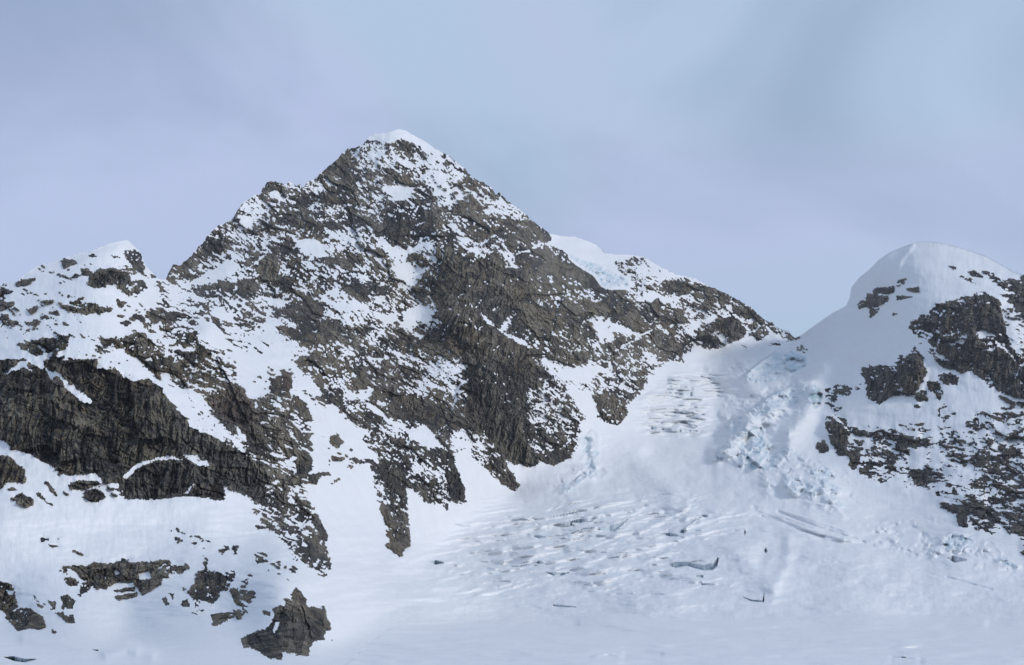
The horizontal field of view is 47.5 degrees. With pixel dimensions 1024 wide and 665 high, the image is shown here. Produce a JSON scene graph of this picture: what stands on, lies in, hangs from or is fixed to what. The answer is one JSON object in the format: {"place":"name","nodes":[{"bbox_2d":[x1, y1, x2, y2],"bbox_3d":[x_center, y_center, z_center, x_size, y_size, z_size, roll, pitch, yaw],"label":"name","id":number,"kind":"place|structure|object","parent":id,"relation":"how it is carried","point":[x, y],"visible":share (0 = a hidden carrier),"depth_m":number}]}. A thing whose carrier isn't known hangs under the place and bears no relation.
{"place":"outdoors","nodes":[
{"label":"outdoors","id":0,"kind":"place"},
{"bbox_2d":[0,240,433,664],"bbox_3d":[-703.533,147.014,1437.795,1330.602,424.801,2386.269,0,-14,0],"label":"ridge","id":1,"kind":"structure","parent":0,"point":[197,440],"depth_m":798.12},
{"bbox_2d":[0,455,26,488],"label":"rock outcrop","id":2,"kind":"object","parent":1,"relation":"on","point":[11,470],"visible":1,"depth_m":713.87},
{"bbox_2d":[4,656,35,662],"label":"crevasse","id":3,"kind":"structure","parent":1,"relation":"on","point":[17,659],"depth_m":313.36},
{"bbox_2d":[10,492,33,507],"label":"rock outcrop","id":4,"kind":"object","parent":1,"relation":"on","point":[23,500],"visible":1,"depth_m":685.64},
{"bbox_2d":[0,581,45,630],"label":"rock outcrop","id":5,"kind":"object","parent":1,"relation":"on","point":[19,619],"visible":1,"depth_m":549.22},
{"bbox_2d":[15,278,35,286],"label":"rock outcrop","id":6,"kind":"object","parent":1,"relation":"on","point":[23,282],"visible":1,"depth_m":1015.72},
{"bbox_2d":[26,305,37,314],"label":"boulder","id":7,"kind":"object","parent":1,"relation":"on","point":[33,309],"visible":1,"depth_m":949.60},
{"bbox_2d":[29,319,40,327],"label":"boulder","id":8,"kind":"object","parent":1,"relation":"on","point":[35,322],"visible":1,"depth_m":922.59},
{"bbox_2d":[33,595,45,607],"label":"rock outcrop","id":9,"kind":"object","parent":1,"relation":"on","point":[40,606],"visible":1,"depth_m":549.93},
{"bbox_2d":[17,334,71,356],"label":"rock outcrop","id":10,"kind":"object","parent":1,"relation":"on","point":[54,345],"visible":1,"depth_m":886.51},
{"bbox_2d":[36,492,52,507],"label":"rock outcrop","id":11,"kind":"object","parent":1,"relation":"on","point":[39,495],"visible":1,"depth_m":695.73},
{"bbox_2d":[43,300,53,304],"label":"boulder","id":12,"kind":"object","parent":1,"relation":"on","point":[46,302],"visible":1,"depth_m":957.83},
{"bbox_2d":[44,481,56,495],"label":"rock outcrop","id":13,"kind":"object","parent":1,"relation":"on","point":[51,489],"visible":1,"depth_m":707.11},
{"bbox_2d":[48,600,56,609],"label":"rock outcrop","id":14,"kind":"object","parent":1,"relation":"on","point":[53,604],"visible":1,"depth_m":543.40},
{"bbox_2d":[55,594,75,623],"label":"rock outcrop","id":15,"kind":"object","parent":1,"relation":"on","point":[67,602],"visible":1,"depth_m":531.84},
{"bbox_2d":[61,258,76,268],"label":"rock outcrop","id":16,"kind":"object","parent":1,"relation":"on","point":[66,263],"visible":1,"depth_m":1048.64},
{"bbox_2d":[68,479,102,489],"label":"rock outcrop","id":17,"kind":"object","parent":1,"relation":"on","point":[83,484],"visible":1,"depth_m":716.26},
{"bbox_2d":[61,296,112,315],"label":"rock outcrop","id":18,"kind":"object","parent":1,"relation":"on","point":[77,305],"visible":1,"depth_m":943.41},
{"bbox_2d":[82,489,105,502],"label":"rock outcrop","id":19,"kind":"object","parent":1,"relation":"on","point":[95,495],"visible":1,"depth_m":710.53},
{"bbox_2d":[95,345,103,351],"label":"boulder","id":20,"kind":"object","parent":1,"relation":"on","point":[100,348],"visible":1,"depth_m":884.79},
{"bbox_2d":[116,299,126,306],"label":"boulder","id":21,"kind":"object","parent":1,"relation":"on","point":[121,303],"visible":1,"depth_m":978.78},
{"bbox_2d":[59,558,188,596],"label":"rock band","id":22,"kind":"object","parent":1,"relation":"on","point":[98,575],"visible":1,"depth_m":619.34},
{"bbox_2d":[114,587,134,591],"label":"rock outcrop","id":23,"kind":"object","parent":1,"relation":"on","point":[125,589],"visible":1,"depth_m":598.86},
{"bbox_2d":[115,592,137,599],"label":"rock outcrop","id":24,"kind":"object","parent":1,"relation":"on","point":[127,596],"visible":1,"depth_m":584.80},
{"bbox_2d":[100,330,156,361],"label":"rock outcrop","id":25,"kind":"object","parent":1,"relation":"on","point":[141,346],"visible":1,"depth_m":915.84},
{"bbox_2d":[162,597,168,605],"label":"boulder","id":26,"kind":"object","parent":1,"relation":"on","point":[166,603],"visible":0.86,"depth_m":537.95},
{"bbox_2d":[181,599,189,606],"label":"boulder","id":27,"kind":"object","parent":1,"relation":"on","point":[185,603],"visible":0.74,"depth_m":512.83},
{"bbox_2d":[187,568,235,609],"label":"rock outcrop","id":28,"kind":"object","parent":1,"relation":"on","point":[208,587],"visible":0.98,"depth_m":556.68},
{"bbox_2d":[210,609,232,626],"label":"rock outcrop","id":29,"kind":"object","parent":1,"relation":"on","point":[220,618],"visible":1,"depth_m":443.19},
{"bbox_2d":[240,574,251,587],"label":"rock outcrop","id":30,"kind":"object","parent":1,"relation":"on","point":[246,583],"visible":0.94,"depth_m":524.49},
{"bbox_2d":[254,552,267,563],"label":"rock outcrop","id":31,"kind":"object","parent":1,"relation":"on","point":[260,560],"visible":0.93,"depth_m":625.74},
{"bbox_2d":[262,610,270,615],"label":"rock outcrop","id":32,"kind":"object","parent":1,"relation":"on","point":[265,612],"visible":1,"depth_m":397.82},
{"bbox_2d":[241,587,330,659],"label":"rock outcrop","id":33,"kind":"object","parent":1,"relation":"on","point":[301,627],"visible":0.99,"depth_m":361.88},
{"bbox_2d":[306,472,339,484],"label":"rock outcrop","id":34,"kind":"object","parent":1,"relation":"on","point":[313,478],"visible":1,"depth_m":998.57},
{"bbox_2d":[329,433,343,445],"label":"rock outcrop","id":35,"kind":"object","parent":1,"relation":"on","point":[336,439],"visible":1,"depth_m":1218.11},
{"bbox_2d":[331,456,345,460],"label":"rock outcrop","id":36,"kind":"object","parent":1,"relation":"on","point":[334,458],"visible":1,"depth_m":1160.11},
{"bbox_2d":[165,129,719,559],"bbox_3d":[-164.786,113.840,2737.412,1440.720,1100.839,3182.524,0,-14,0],"label":"peak","id":37,"kind":"structure","parent":0,"point":[445,335],"depth_m":1978.51},
{"bbox_2d":[0,0,1023,337],"label":"sky","id":38,"kind":"structure","parent":0,"point":[768,154]},
{"bbox_2d":[551,234,793,346],"bbox_3d":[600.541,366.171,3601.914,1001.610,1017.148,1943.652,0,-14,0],"label":"shoulder","id":39,"kind":"object","parent":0,"point":[719,318],"visible":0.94,"depth_m":3109.89},
{"bbox_2d":[569,254,629,287],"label":"ice cliff","id":40,"kind":"structure","parent":39,"relation":"on","point":[607,277],"depth_m":2894.92},
{"bbox_2d":[344,614,1023,664],"bbox_3d":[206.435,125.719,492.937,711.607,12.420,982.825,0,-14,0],"label":"snowfield","id":41,"kind":"structure","parent":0,"point":[702,639],"depth_m":533.11},
{"bbox_2d":[406,347,1023,613],"bbox_3d":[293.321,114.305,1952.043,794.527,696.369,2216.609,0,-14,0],"label":"glacier","id":42,"kind":"object","parent":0,"point":[824,557],"visible":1,"depth_m":1353.73},
{"bbox_2d":[429,560,443,564],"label":"crevasse","id":43,"kind":"structure","parent":42,"relation":"on","point":[436,562],"depth_m":1282.11},
{"bbox_2d":[454,523,471,527],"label":"crevasse","id":44,"kind":"structure","parent":42,"relation":"on","point":[464,526],"depth_m":1487.86},
{"bbox_2d":[512,564,528,567],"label":"crevasse","id":45,"kind":"structure","parent":42,"relation":"on","point":[519,566],"depth_m":1255.64},
{"bbox_2d":[531,535,545,538],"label":"crevasse","id":46,"kind":"structure","parent":42,"relation":"on","point":[538,536],"depth_m":1441.93},
{"bbox_2d":[546,572,568,575],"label":"crevasse","id":47,"kind":"structure","parent":42,"relation":"on","point":[557,573],"depth_m":1180.89},
{"bbox_2d":[552,604,575,607],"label":"crevasse","id":48,"kind":"structure","parent":42,"relation":"on","point":[559,606],"depth_m":1001.14},
{"bbox_2d":[560,522,574,526],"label":"crevasse","id":49,"kind":"structure","parent":42,"relation":"on","point":[568,524],"depth_m":1493.07},
{"bbox_2d":[559,476,583,493],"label":"serac","id":50,"kind":"object","parent":42,"relation":"on","point":[568,485],"visible":1,"depth_m":1765.11},
{"bbox_2d":[549,504,606,517],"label":"crevasse","id":51,"kind":"structure","parent":42,"relation":"on","point":[575,512],"depth_m":1585.76},
{"bbox_2d":[572,527,594,533],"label":"crevasse","id":52,"kind":"structure","parent":42,"relation":"on","point":[580,529],"depth_m":1444.12},
{"bbox_2d":[569,516,602,523],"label":"crevasse","id":53,"kind":"structure","parent":42,"relation":"on","point":[579,520],"depth_m":1525.03},
{"bbox_2d":[582,434,598,477],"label":"serac","id":54,"kind":"object","parent":42,"relation":"on","point":[590,453],"visible":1,"depth_m":1964.37},
{"bbox_2d":[588,535,606,537],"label":"crevasse","id":55,"kind":"structure","parent":42,"relation":"on","point":[596,536],"depth_m":1416.73},
{"bbox_2d":[597,518,627,531],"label":"crevasse","id":56,"kind":"structure","parent":42,"relation":"on","point":[612,528],"depth_m":1465.91},
{"bbox_2d":[652,533,678,537],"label":"crevasse","id":57,"kind":"structure","parent":42,"relation":"on","point":[671,534],"depth_m":1417.91},
{"bbox_2d":[649,426,701,432],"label":"crevasse","id":58,"kind":"structure","parent":42,"relation":"on","point":[672,430],"depth_m":2257.08},
{"bbox_2d":[667,378,699,396],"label":"serac","id":59,"kind":"object","parent":42,"relation":"on","point":[672,382],"visible":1,"depth_m":2570.82},
{"bbox_2d":[674,421,696,426],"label":"crevasse","id":60,"kind":"structure","parent":42,"relation":"on","point":[684,422],"depth_m":2315.37},
{"bbox_2d":[680,391,702,396],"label":"crevasse","id":61,"kind":"structure","parent":42,"relation":"on","point":[690,394],"depth_m":2551.79},
{"bbox_2d":[675,410,707,415],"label":"crevasse","id":62,"kind":"structure","parent":42,"relation":"on","point":[690,413],"depth_m":2382.81},
{"bbox_2d":[669,557,718,570],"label":"crevasse","id":63,"kind":"structure","parent":42,"relation":"on","point":[713,565],"depth_m":1192.65},
{"bbox_2d":[710,438,749,469],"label":"serac","id":64,"kind":"object","parent":42,"relation":"on","point":[736,451],"visible":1,"depth_m":1998.69},
{"bbox_2d":[721,416,756,437],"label":"serac","id":65,"kind":"object","parent":42,"relation":"on","point":[739,426],"visible":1,"depth_m":2146.20},
{"bbox_2d":[743,592,763,601],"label":"crevasse","id":66,"kind":"structure","parent":42,"relation":"on","point":[762,600],"depth_m":960.82},
{"bbox_2d":[745,423,770,470],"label":"serac","id":67,"kind":"object","parent":42,"relation":"on","point":[759,446],"visible":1,"depth_m":2037.05},
{"bbox_2d":[740,350,782,382],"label":"serac","id":68,"kind":"object","parent":42,"relation":"on","point":[768,369],"visible":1,"depth_m":2719.10},
{"bbox_2d":[757,444,793,471],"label":"serac","id":69,"kind":"object","parent":42,"relation":"on","point":[772,462],"visible":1,"depth_m":1964.42},
{"bbox_2d":[747,382,807,416],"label":"serac","id":70,"kind":"object","parent":42,"relation":"on","point":[775,401],"visible":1,"depth_m":2336.50},
{"bbox_2d":[780,475,803,494],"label":"serac","id":71,"kind":"object","parent":42,"relation":"on","point":[793,484],"visible":1,"depth_m":1705.85},
{"bbox_2d":[805,467,834,479],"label":"serac","id":72,"kind":"object","parent":42,"relation":"on","point":[826,473],"visible":1,"depth_m":1800.15},
{"bbox_2d":[804,476,841,494],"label":"serac","id":73,"kind":"object","parent":42,"relation":"on","point":[814,485],"visible":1,"depth_m":1685.77},
{"bbox_2d":[803,493,846,506],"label":"serac","id":74,"kind":"object","parent":42,"relation":"on","point":[834,501],"visible":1,"depth_m":1627.82},
{"bbox_2d":[946,555,966,562],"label":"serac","id":75,"kind":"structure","parent":42,"relation":"on","point":[954,559],"depth_m":1237.81},
{"bbox_2d":[938,534,975,550],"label":"serac","id":76,"kind":"object","parent":42,"relation":"on","point":[961,542],"visible":1,"depth_m":1324.91},
{"bbox_2d":[997,558,1021,568],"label":"serac","id":77,"kind":"object","parent":42,"relation":"on","point":[1009,562],"visible":1,"depth_m":1188.60},
{"bbox_2d":[738,242,1023,564],"bbox_3d":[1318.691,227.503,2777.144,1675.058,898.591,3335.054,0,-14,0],"label":"snow dome peak","id":78,"kind":"structure","parent":0,"point":[913,353],"depth_m":2137.81},
{"bbox_2d":[782,351,807,373],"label":"serac","id":79,"kind":"object","parent":78,"relation":"on","point":[793,361],"visible":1,"depth_m":2766.50},
{"bbox_2d":[808,384,821,410],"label":"ice cliff","id":80,"kind":"structure","parent":78,"relation":"on","point":[814,396],"depth_m":2318.89},
{"bbox_2d":[816,440,828,452],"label":"rock outcrop","id":81,"kind":"object","parent":78,"relation":"on","point":[822,447],"visible":1,"depth_m":2009.92},
{"bbox_2d":[907,469,930,486],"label":"rock outcrop","id":82,"kind":"object","parent":78,"relation":"on","point":[918,477],"visible":1,"depth_m":1775.21},
{"bbox_2d":[956,513,968,527],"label":"rock outcrop","id":83,"kind":"object","parent":78,"relation":"on","point":[962,518],"visible":1,"depth_m":1463.72}
]}

